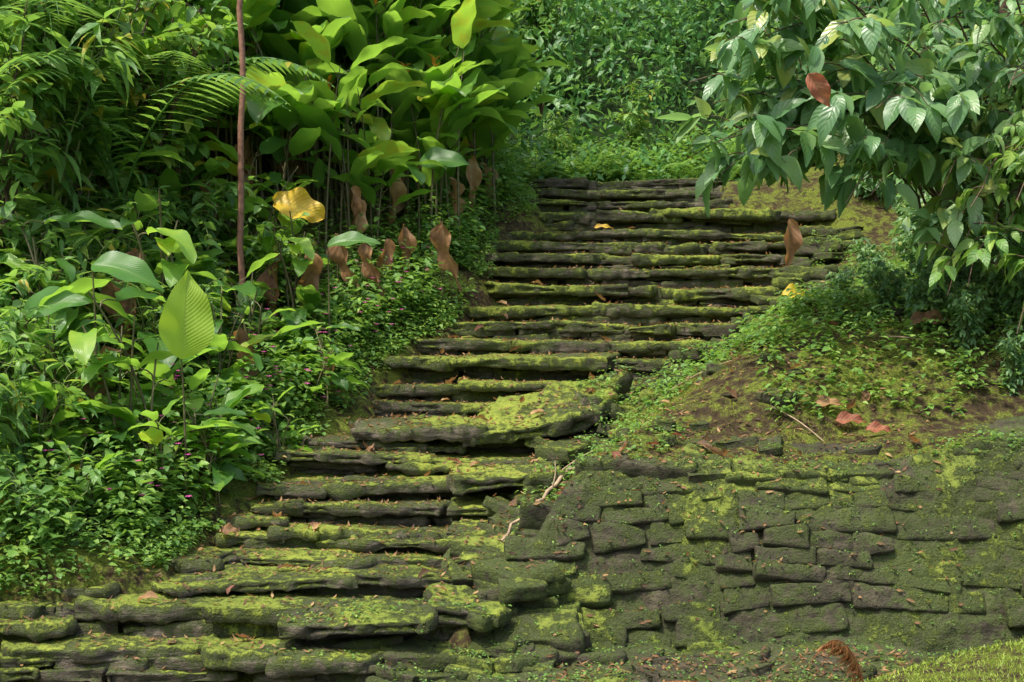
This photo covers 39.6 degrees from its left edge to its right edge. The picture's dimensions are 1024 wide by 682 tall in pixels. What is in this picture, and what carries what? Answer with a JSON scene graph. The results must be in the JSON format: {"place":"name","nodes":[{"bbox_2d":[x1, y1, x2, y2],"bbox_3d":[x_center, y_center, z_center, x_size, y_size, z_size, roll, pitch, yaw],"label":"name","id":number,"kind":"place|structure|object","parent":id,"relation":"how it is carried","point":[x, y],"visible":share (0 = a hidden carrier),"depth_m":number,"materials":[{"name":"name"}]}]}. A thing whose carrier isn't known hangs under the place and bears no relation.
{"place":"outdoors","nodes":[
{"label":"outdoors","id":0,"kind":"place"},
{"bbox_2d":[0,0,1023,681],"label":"ground","id":1,"kind":"structure","parent":0,"point":[992,402],"depth_m":9.05,"materials":[{"name":"plant"}]},
{"bbox_2d":[0,324,60,483],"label":"leafy shrub","id":2,"kind":"object","parent":1,"relation":"on","point":[17,422],"visible":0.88,"depth_m":8.14,"materials":[{"name":"green plant"}]},
{"bbox_2d":[0,269,62,428],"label":"leafy shrub","id":3,"kind":"object","parent":1,"relation":"on","point":[22,288],"visible":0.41,"depth_m":8.83,"materials":[{"name":"green plant"}]},
{"bbox_2d":[0,0,86,318],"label":"tall shrub","id":4,"kind":"object","parent":1,"relation":"on","point":[26,112],"visible":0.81,"depth_m":9.87,"materials":[{"name":"green plant"}]},
{"bbox_2d":[0,468,104,553],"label":"shrub","id":5,"kind":"object","parent":1,"relation":"on","point":[95,474],"visible":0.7,"depth_m":7.74,"materials":[{"name":"green plant"}]},
{"bbox_2d":[0,0,110,216],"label":"tall shrub","id":6,"kind":"object","parent":1,"relation":"on","point":[5,2],"visible":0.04,"depth_m":10.88,"materials":[{"name":"green plant"}]},
{"bbox_2d":[0,354,111,492],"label":"leafy shrub","id":7,"kind":"object","parent":1,"relation":"on","point":[21,365],"visible":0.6,"depth_m":8.39,"materials":[{"name":"green plant"}]},
{"bbox_2d":[3,212,110,321],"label":"broad leaf plant","id":8,"kind":"object","parent":1,"relation":"on","point":[94,232],"visible":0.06,"depth_m":10.27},
{"bbox_2d":[24,286,91,432],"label":"single leaf plant","id":9,"kind":"object","parent":1,"relation":"on","point":[63,299],"visible":0.63,"depth_m":8.86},
{"bbox_2d":[0,353,129,489],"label":"broad leaf plant","id":10,"kind":"object","parent":1,"relation":"on","point":[49,391],"visible":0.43,"depth_m":8.48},
{"bbox_2d":[0,285,136,439],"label":"broad leaf plant","id":11,"kind":"object","parent":1,"relation":"on","point":[68,315],"visible":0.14,"depth_m":9.12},
{"bbox_2d":[0,210,145,388],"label":"broad leaf plant","id":12,"kind":"object","parent":1,"relation":"on","point":[83,286],"visible":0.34,"depth_m":9.54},
{"bbox_2d":[5,225,142,373],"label":"leafy shrub","id":13,"kind":"object","parent":1,"relation":"on","point":[34,276],"visible":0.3,"depth_m":9.76,"materials":[{"name":"green plant"}]},
{"bbox_2d":[23,312,129,461],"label":"leafy shrub","id":14,"kind":"object","parent":1,"relation":"on","point":[111,367],"visible":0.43,"depth_m":8.87,"materials":[{"name":"green plant"}]},
{"bbox_2d":[0,140,165,308],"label":"broad leaf plant","id":15,"kind":"object","parent":1,"relation":"on","point":[47,198],"visible":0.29,"depth_m":10.53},
{"bbox_2d":[0,0,168,274],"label":"tall shrub","id":16,"kind":"object","parent":1,"relation":"on","point":[114,39],"visible":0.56,"depth_m":10.34,"materials":[{"name":"green plant"}]},
{"bbox_2d":[53,439,127,525],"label":"broad leaf plant","id":17,"kind":"object","parent":1,"relation":"on","point":[99,465],"visible":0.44,"depth_m":8.22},
{"bbox_2d":[4,0,181,243],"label":"tall shrub","id":18,"kind":"object","parent":1,"relation":"on","point":[148,13],"visible":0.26,"depth_m":11.04,"materials":[{"name":"green plant"}]},
{"bbox_2d":[19,10,194,276],"bbox_3d":[-3.383,-1.519,11.246,1.466,2.478,1.529,0,0,39],"label":"paddle leaf plant","id":19,"kind":"object","parent":1,"relation":"on","point":[148,44],"visible":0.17,"depth_m":11.02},
{"bbox_2d":[42,202,172,346],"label":"leafy shrub","id":20,"kind":"object","parent":1,"relation":"on","point":[125,247],"visible":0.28,"depth_m":10.27,"materials":[{"name":"green plant"}]},
{"bbox_2d":[91,251,164,456],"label":"single leaf plant","id":21,"kind":"object","parent":1,"relation":"on","point":[123,266],"visible":0.91,"depth_m":8.78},
{"bbox_2d":[0,0,269,132],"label":"palm plant","id":22,"kind":"object","parent":1,"relation":"on","point":[218,47],"visible":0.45,"depth_m":11.01,"materials":[{"name":"green plant"}]},
{"bbox_2d":[90,166,194,313],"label":"leafy shrub","id":23,"kind":"object","parent":1,"relation":"on","point":[154,193],"visible":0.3,"depth_m":10.93,"materials":[{"name":"green plant"}]},
{"bbox_2d":[0,52,289,201],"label":"palm plant","id":24,"kind":"object","parent":1,"relation":"on","point":[236,81],"visible":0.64,"depth_m":10.52,"materials":[{"name":"green plant"}]},
{"bbox_2d":[104,276,194,396],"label":"leafy shrub","id":25,"kind":"object","parent":1,"relation":"on","point":[151,320],"visible":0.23,"depth_m":9.80,"materials":[{"name":"green plant"}]},
{"bbox_2d":[51,286,253,473],"bbox_3d":[-2.335,0.301,8.921,1.204,1.300,0.915,-2,2,-29],"label":"broad leaf plant","id":26,"kind":"object","parent":1,"relation":"on","point":[82,345],"visible":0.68,"depth_m":8.85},
{"bbox_2d":[97,396,216,500],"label":"broad leaf plant","id":27,"kind":"object","parent":1,"relation":"on","point":[153,436],"visible":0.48,"depth_m":8.65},
{"bbox_2d":[101,0,246,240],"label":"tall shrub","id":28,"kind":"object","parent":1,"relation":"on","point":[207,28],"visible":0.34,"depth_m":11.53,"materials":[{"name":"green plant"}]},
{"bbox_2d":[95,87,254,233],"bbox_3d":[-3.088,-1.499,12.263,1.557,1.433,1.550,0,0,-39],"label":"broad leaf plant","id":29,"kind":"object","parent":1,"relation":"on","point":[197,155],"visible":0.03,"depth_m":12.22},
{"bbox_2d":[96,188,262,376],"bbox_3d":[-2.494,-0.318,10.183,1.079,1.533,1.420,3,-1,12],"label":"broad leaf plant","id":30,"kind":"object","parent":1,"relation":"on","point":[179,244],"visible":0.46,"depth_m":9.90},
{"bbox_2d":[135,276,232,385],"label":"leafy shrub","id":31,"kind":"object","parent":1,"relation":"on","point":[209,289],"visible":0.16,"depth_m":10.15,"materials":[{"name":"green plant"}]},
{"bbox_2d":[98,118,271,265],"bbox_3d":[-2.757,-1.112,11.800,1.384,1.310,1.377,0,0,-20],"label":"broad leaf plant","id":32,"kind":"object","parent":1,"relation":"on","point":[171,180],"visible":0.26,"depth_m":11.59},
{"bbox_2d":[158,270,213,506],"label":"single leaf plant","id":33,"kind":"object","parent":1,"relation":"on","point":[186,326],"visible":0.97,"depth_m":8.62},
{"bbox_2d":[136,239,236,338],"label":"broad leaf plant","id":34,"kind":"object","parent":1,"relation":"on","point":[208,255],"visible":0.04,"depth_m":10.51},
{"bbox_2d":[147,220,237,359],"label":"leafy shrub","id":35,"kind":"object","parent":1,"relation":"on","point":[212,266],"visible":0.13,"depth_m":10.68,"materials":[{"name":"green plant"}]},
{"bbox_2d":[118,0,279,221],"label":"paddle leaf plant","id":36,"kind":"object","parent":1,"relation":"on","point":[200,21],"visible":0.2,"depth_m":12.35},
{"bbox_2d":[135,368,266,485],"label":"broad leaf plant","id":37,"kind":"object","parent":1,"relation":"on","point":[232,399],"visible":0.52,"depth_m":9.02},
{"bbox_2d":[155,176,257,280],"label":"leafy shrub","id":38,"kind":"object","parent":1,"relation":"on","point":[195,218],"visible":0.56,"depth_m":11.37,"materials":[{"name":"green plant"}]},
{"bbox_2d":[163,407,265,503],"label":"broad leaf plant","id":39,"kind":"object","parent":1,"relation":"on","point":[226,467],"visible":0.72,"depth_m":8.87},
{"bbox_2d":[160,281,273,425],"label":"broad leaf plant","id":40,"kind":"object","parent":1,"relation":"on","point":[243,346],"visible":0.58,"depth_m":9.82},
{"bbox_2d":[125,50,334,144],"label":"palm plant","id":41,"kind":"object","parent":1,"relation":"on","point":[285,64],"visible":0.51,"depth_m":11.46,"materials":[{"name":"green plant"}]},
{"bbox_2d":[236,0,245,328],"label":"slender tree","id":42,"kind":"object","parent":1,"relation":"on","point":[240,227],"visible":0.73,"depth_m":11.10,"materials":[{"name":"brown plant"}]},
{"bbox_2d":[188,0,295,194],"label":"paddle leaf plant","id":43,"kind":"object","parent":1,"relation":"on","point":[269,25],"visible":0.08,"depth_m":13.10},
{"bbox_2d":[43,247,441,496],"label":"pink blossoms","id":44,"kind":"object","parent":1,"relation":"on","point":[245,377],"visible":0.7,"depth_m":9.90,"materials":[{"name":"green plant"}]},
{"bbox_2d":[175,122,331,279],"bbox_3d":[-2.162,-1.140,11.963,1.309,1.441,0.944,0,0,0],"label":"broad leaf plant","id":45,"kind":"object","parent":1,"relation":"on","point":[271,144],"visible":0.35,"depth_m":11.94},
{"bbox_2d":[183,253,324,377],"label":"broad leaf plant","id":46,"kind":"object","parent":1,"relation":"on","point":[246,300],"visible":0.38,"depth_m":10.55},
{"bbox_2d":[168,0,351,241],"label":"paddle leaf plant","id":47,"kind":"object","parent":1,"relation":"on","point":[301,140],"visible":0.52,"depth_m":12.52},
{"bbox_2d":[232,202,313,318],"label":"leafy shrub","id":48,"kind":"object","parent":1,"relation":"on","point":[252,257],"visible":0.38,"depth_m":11.27,"materials":[{"name":"green plant"}]},
{"bbox_2d":[219,222,327,315],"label":"broad leaf plant","id":49,"kind":"object","parent":1,"relation":"on","point":[231,244],"visible":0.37,"depth_m":11.28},
{"bbox_2d":[238,386,320,462],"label":"broad leaf plant","id":50,"kind":"object","parent":1,"relation":"on","point":[266,413],"visible":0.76,"depth_m":9.59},
{"bbox_2d":[272,187,324,252],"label":"single leaf plant","id":51,"kind":"object","parent":1,"relation":"on","point":[297,202],"visible":0.81,"depth_m":11.50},
{"bbox_2d":[298,253,322,329],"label":"single leaf plant","id":52,"kind":"object","parent":1,"relation":"on","point":[311,274],"visible":0.4,"depth_m":11.18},
{"bbox_2d":[256,211,367,338],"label":"broad leaf plant","id":53,"kind":"object","parent":1,"relation":"on","point":[308,296],"visible":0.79,"depth_m":11.07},
{"bbox_2d":[284,323,368,411],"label":"broad leaf plant","id":54,"kind":"object","parent":1,"relation":"on","point":[342,359],"visible":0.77,"depth_m":10.39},
{"bbox_2d":[250,0,421,232],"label":"paddle leaf plant","id":55,"kind":"object","parent":1,"relation":"on","point":[276,45],"visible":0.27,"depth_m":12.97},
{"bbox_2d":[326,233,359,317],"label":"single leaf plant","id":56,"kind":"object","parent":1,"relation":"on","point":[338,254],"visible":0.7,"depth_m":11.49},
{"bbox_2d":[320,273,378,332],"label":"shrub","id":57,"kind":"object","parent":1,"relation":"on","point":[344,299],"visible":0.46,"depth_m":11.40,"materials":[{"name":"green plant"}]},
{"bbox_2d":[327,231,380,352],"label":"single leaf plant","id":58,"kind":"object","parent":1,"relation":"on","point":[349,238],"visible":0.94,"depth_m":10.78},
{"bbox_2d":[268,20,446,258],"bbox_3d":[-1.401,-1.727,12.534,1.357,2.073,1.356,0,0,35],"label":"paddle leaf plant","id":59,"kind":"object","parent":1,"relation":"on","point":[383,154],"visible":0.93,"depth_m":12.46,"materials":[{"name":"plant"}]},
{"bbox_2d":[288,0,445,206],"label":"paddle leaf plant","id":60,"kind":"object","parent":1,"relation":"on","point":[371,22],"visible":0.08,"depth_m":13.65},
{"bbox_2d":[358,243,385,311],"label":"single leaf plant","id":61,"kind":"object","parent":1,"relation":"on","point":[369,270],"visible":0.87,"depth_m":11.69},
{"bbox_2d":[372,238,394,287],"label":"single leaf plant","id":62,"kind":"object","parent":1,"relation":"on","point":[389,248],"visible":0.59,"depth_m":12.09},
{"bbox_2d":[316,0,466,226],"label":"paddle leaf plant","id":63,"kind":"object","parent":1,"relation":"on","point":[397,15],"visible":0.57,"depth_m":13.21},
{"bbox_2d":[398,224,416,276],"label":"single leaf plant","id":64,"kind":"object","parent":1,"relation":"on","point":[407,235],"visible":0.76,"depth_m":12.38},
{"bbox_2d":[0,176,836,681],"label":"stone staircase","id":65,"kind":"structure","parent":1,"relation":"on","point":[60,656],"depth_m":9.51,"materials":[{"name":"stone"}]},
{"bbox_2d":[0,180,1023,681],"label":"moss","id":66,"kind":"object","parent":65,"relation":"on","point":[480,506],"visible":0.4,"depth_m":8.18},
{"bbox_2d":[500,461,574,541],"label":"fallen branch","id":67,"kind":"object","parent":65,"relation":"on","point":[555,484],"visible":0.72,"depth_m":8.54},
{"bbox_2d":[355,0,507,249],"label":"paddle leaf plant","id":68,"kind":"object","parent":1,"relation":"on","point":[449,122],"visible":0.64,"depth_m":13.24,"materials":[{"name":"plant"}]},
{"bbox_2d":[339,0,531,223],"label":"paddle leaf plant","id":69,"kind":"object","parent":1,"relation":"on","point":[432,24],"visible":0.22,"depth_m":13.75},
{"bbox_2d":[418,147,471,249],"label":"single leaf plant","id":70,"kind":"object","parent":1,"relation":"on","point":[445,157],"visible":0.84,"depth_m":12.87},
{"bbox_2d":[429,221,461,310],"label":"single leaf plant","id":71,"kind":"object","parent":1,"relation":"on","point":[440,236],"visible":0.96,"depth_m":12.14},
{"bbox_2d":[411,0,543,220],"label":"paddle leaf plant","id":72,"kind":"object","parent":1,"relation":"on","point":[493,131],"visible":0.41,"depth_m":14.29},
{"bbox_2d":[0,206,963,681],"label":"leaf litter","id":73,"kind":"object","parent":1,"relation":"on","point":[234,638],"visible":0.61,"depth_m":8.34,"materials":[{"name":"plant"}]},
{"bbox_2d":[443,18,572,159],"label":"paddle leaf plant","id":74,"kind":"object","parent":1,"relation":"on","point":[526,67],"visible":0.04,"depth_m":15.01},
{"bbox_2d":[0,119,1023,681],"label":"ground herbs","id":75,"kind":"object","parent":1,"relation":"on","point":[142,521],"visible":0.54,"depth_m":9.61,"materials":[{"name":"green plant"}]},
{"bbox_2d":[507,0,568,113],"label":"tall shrub","id":76,"kind":"object","parent":1,"relation":"on","point":[533,19],"visible":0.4,"depth_m":19.72,"materials":[{"name":"green plant"}]},
{"bbox_2d":[535,109,578,177],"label":"tall shrub","id":77,"kind":"object","parent":1,"relation":"on","point":[558,141],"visible":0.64,"depth_m":16.89,"materials":[{"name":"green plant"}]},
{"bbox_2d":[554,150,646,181],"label":"fern clump","id":78,"kind":"object","parent":1,"relation":"on","point":[580,167],"visible":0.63,"depth_m":16.42,"materials":[{"name":"green plant"}]},
{"bbox_2d":[194,0,1023,181],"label":"hillside undergrowth","id":79,"kind":"object","parent":1,"relation":"on","point":[611,25],"visible":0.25,"depth_m":18.88,"materials":[{"name":"plant"}]},
{"bbox_2d":[610,78,665,174],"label":"tall shrub","id":80,"kind":"object","parent":1,"relation":"on","point":[639,122],"visible":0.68,"depth_m":17.93,"materials":[{"name":"green plant"}]},
{"bbox_2d":[329,226,947,681],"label":"stone rubble","id":81,"kind":"object","parent":1,"relation":"on","point":[529,592],"visible":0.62,"depth_m":7.43,"materials":[{"name":"stone"}]},
{"bbox_2d":[677,125,710,177],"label":"tall shrub","id":82,"kind":"object","parent":1,"relation":"on","point":[693,139],"visible":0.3,"depth_m":16.90,"materials":[{"name":"green plant"}]},
{"bbox_2d":[704,50,754,163],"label":"tall shrub","id":83,"kind":"object","parent":1,"relation":"on","point":[749,119],"visible":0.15,"depth_m":18.13,"materials":[{"name":"green plant"}]},
{"bbox_2d":[504,415,1023,653],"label":"retaining wall","id":84,"kind":"structure","parent":1,"relation":"on","point":[878,613],"depth_m":7.79,"materials":[{"name":"stone"}]},
{"bbox_2d":[589,278,984,458],"bbox_3d":[2.155,0.257,10.223,3.172,2.590,6.075,0,0,27],"label":"bank moss","id":85,"kind":"object","parent":1,"relation":"on","point":[689,387],"visible":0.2,"depth_m":9.11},
{"bbox_2d":[656,0,989,283],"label":"overhanging shrub","id":86,"kind":"object","parent":1,"relation":"on","point":[776,137],"visible":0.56,"depth_m":9.08,"materials":[{"name":"green plant"}]},
{"bbox_2d":[807,639,863,681],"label":"brown fern","id":87,"kind":"object","parent":1,"relation":"on","point":[832,645],"visible":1,"depth_m":6.29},
{"bbox_2d":[824,264,860,303],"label":"cool green shrub","id":88,"kind":"object","parent":1,"relation":"on","point":[845,274],"visible":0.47,"depth_m":10.36,"materials":[{"name":"green plant"}]},
{"bbox_2d":[834,411,866,423],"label":"fallen leaf","id":89,"kind":"object","parent":1,"relation":"on","point":[843,417],"visible":1,"depth_m":8.60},
{"bbox_2d":[846,237,892,280],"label":"cool green shrub","id":90,"kind":"object","parent":1,"relation":"on","point":[866,250],"visible":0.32,"depth_m":12.54,"materials":[{"name":"green plant"}]},
{"bbox_2d":[857,256,903,292],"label":"cool green shrub","id":91,"kind":"object","parent":1,"relation":"on","point":[875,258],"visible":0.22,"depth_m":10.57,"materials":[{"name":"green plant"}]},
{"bbox_2d":[856,260,910,310],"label":"cool green shrub","id":92,"kind":"object","parent":1,"relation":"on","point":[876,274],"visible":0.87,"depth_m":9.85,"materials":[{"name":"green plant"}]},
{"bbox_2d":[852,41,916,201],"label":"cool green shrub","id":93,"kind":"object","parent":1,"relation":"on","point":[865,185],"visible":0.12,"depth_m":14.51,"materials":[{"name":"green plant"}]},
{"bbox_2d":[826,0,944,71],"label":"cool green shrub","id":94,"kind":"object","parent":1,"relation":"on","point":[908,32],"visible":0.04,"depth_m":14.88,"materials":[{"name":"green plant"}]},
{"bbox_2d":[881,171,934,264],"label":"cool green shrub","id":95,"kind":"object","parent":1,"relation":"on","point":[899,197],"depth_m":12.51,"materials":[{"name":"green plant"}]},
{"bbox_2d":[805,0,1017,252],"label":"overhanging shrub","id":96,"kind":"object","parent":1,"relation":"on","point":[910,101],"visible":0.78,"depth_m":8.89,"materials":[{"name":"green plant"}]},
{"bbox_2d":[885,225,938,281],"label":"cool green shrub","id":97,"kind":"object","parent":1,"relation":"on","point":[904,250],"visible":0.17,"depth_m":10.75,"materials":[{"name":"green plant"}]},
{"bbox_2d":[900,268,958,330],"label":"cool green shrub","id":98,"kind":"object","parent":1,"relation":"on","point":[912,294],"visible":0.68,"depth_m":9.37,"materials":[{"name":"green plant"}]},
{"bbox_2d":[910,310,950,323],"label":"fallen leaf","id":99,"kind":"object","parent":1,"relation":"on","point":[917,317],"visible":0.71,"depth_m":9.29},
{"bbox_2d":[841,636,1023,681],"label":"grass","id":100,"kind":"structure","parent":1,"relation":"on","point":[996,645],"depth_m":6.04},
{"bbox_2d":[910,249,969,310],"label":"cool green shrub","id":101,"kind":"object","parent":1,"relation":"on","point":[930,264],"visible":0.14,"depth_m":9.75,"materials":[{"name":"green plant"}]},
{"bbox_2d":[891,0,1023,256],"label":"overhanging shrub","id":102,"kind":"object","parent":1,"relation":"on","point":[983,133],"visible":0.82,"depth_m":8.91,"materials":[{"name":"green plant"}]},
{"bbox_2d":[911,206,1005,296],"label":"cool green shrub","id":103,"kind":"object","parent":1,"relation":"on","point":[972,236],"visible":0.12,"depth_m":10.14,"materials":[{"name":"green plant"}]},
{"bbox_2d":[903,0,1023,59],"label":"cool green shrub","id":104,"kind":"object","parent":1,"relation":"on","point":[929,43],"visible":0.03,"depth_m":13.81,"materials":[{"name":"green plant"}]},
{"bbox_2d":[912,121,1023,333],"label":"overhanging shrub","id":105,"kind":"object","parent":1,"relation":"on","point":[975,251],"visible":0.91,"depth_m":8.72,"materials":[{"name":"green plant"}]},
{"bbox_2d":[942,282,1000,356],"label":"cool green shrub","id":106,"kind":"object","parent":1,"relation":"on","point":[967,318],"visible":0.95,"depth_m":9.04,"materials":[{"name":"green plant"}]},
{"bbox_2d":[961,237,1023,320],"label":"cool green shrub","id":107,"kind":"object","parent":1,"relation":"on","point":[983,279],"visible":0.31,"depth_m":9.49,"materials":[{"name":"green plant"}]},
{"bbox_2d":[963,229,1023,331],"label":"cool green shrub","id":108,"kind":"object","parent":1,"relation":"on","point":[1008,286],"visible":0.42,"depth_m":9.10,"materials":[{"name":"green plant"}]},
{"bbox_2d":[974,0,1023,66],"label":"cool green shrub","id":109,"kind":"object","parent":1,"relation":"on","point":[1011,5],"visible":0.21,"depth_m":9.63,"materials":[{"name":"green plant"}]},
{"bbox_2d":[992,325,1023,395],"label":"cool green shrub","id":110,"kind":"object","parent":1,"relation":"on","point":[1014,356],"visible":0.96,"depth_m":8.77,"materials":[{"name":"green plant"}]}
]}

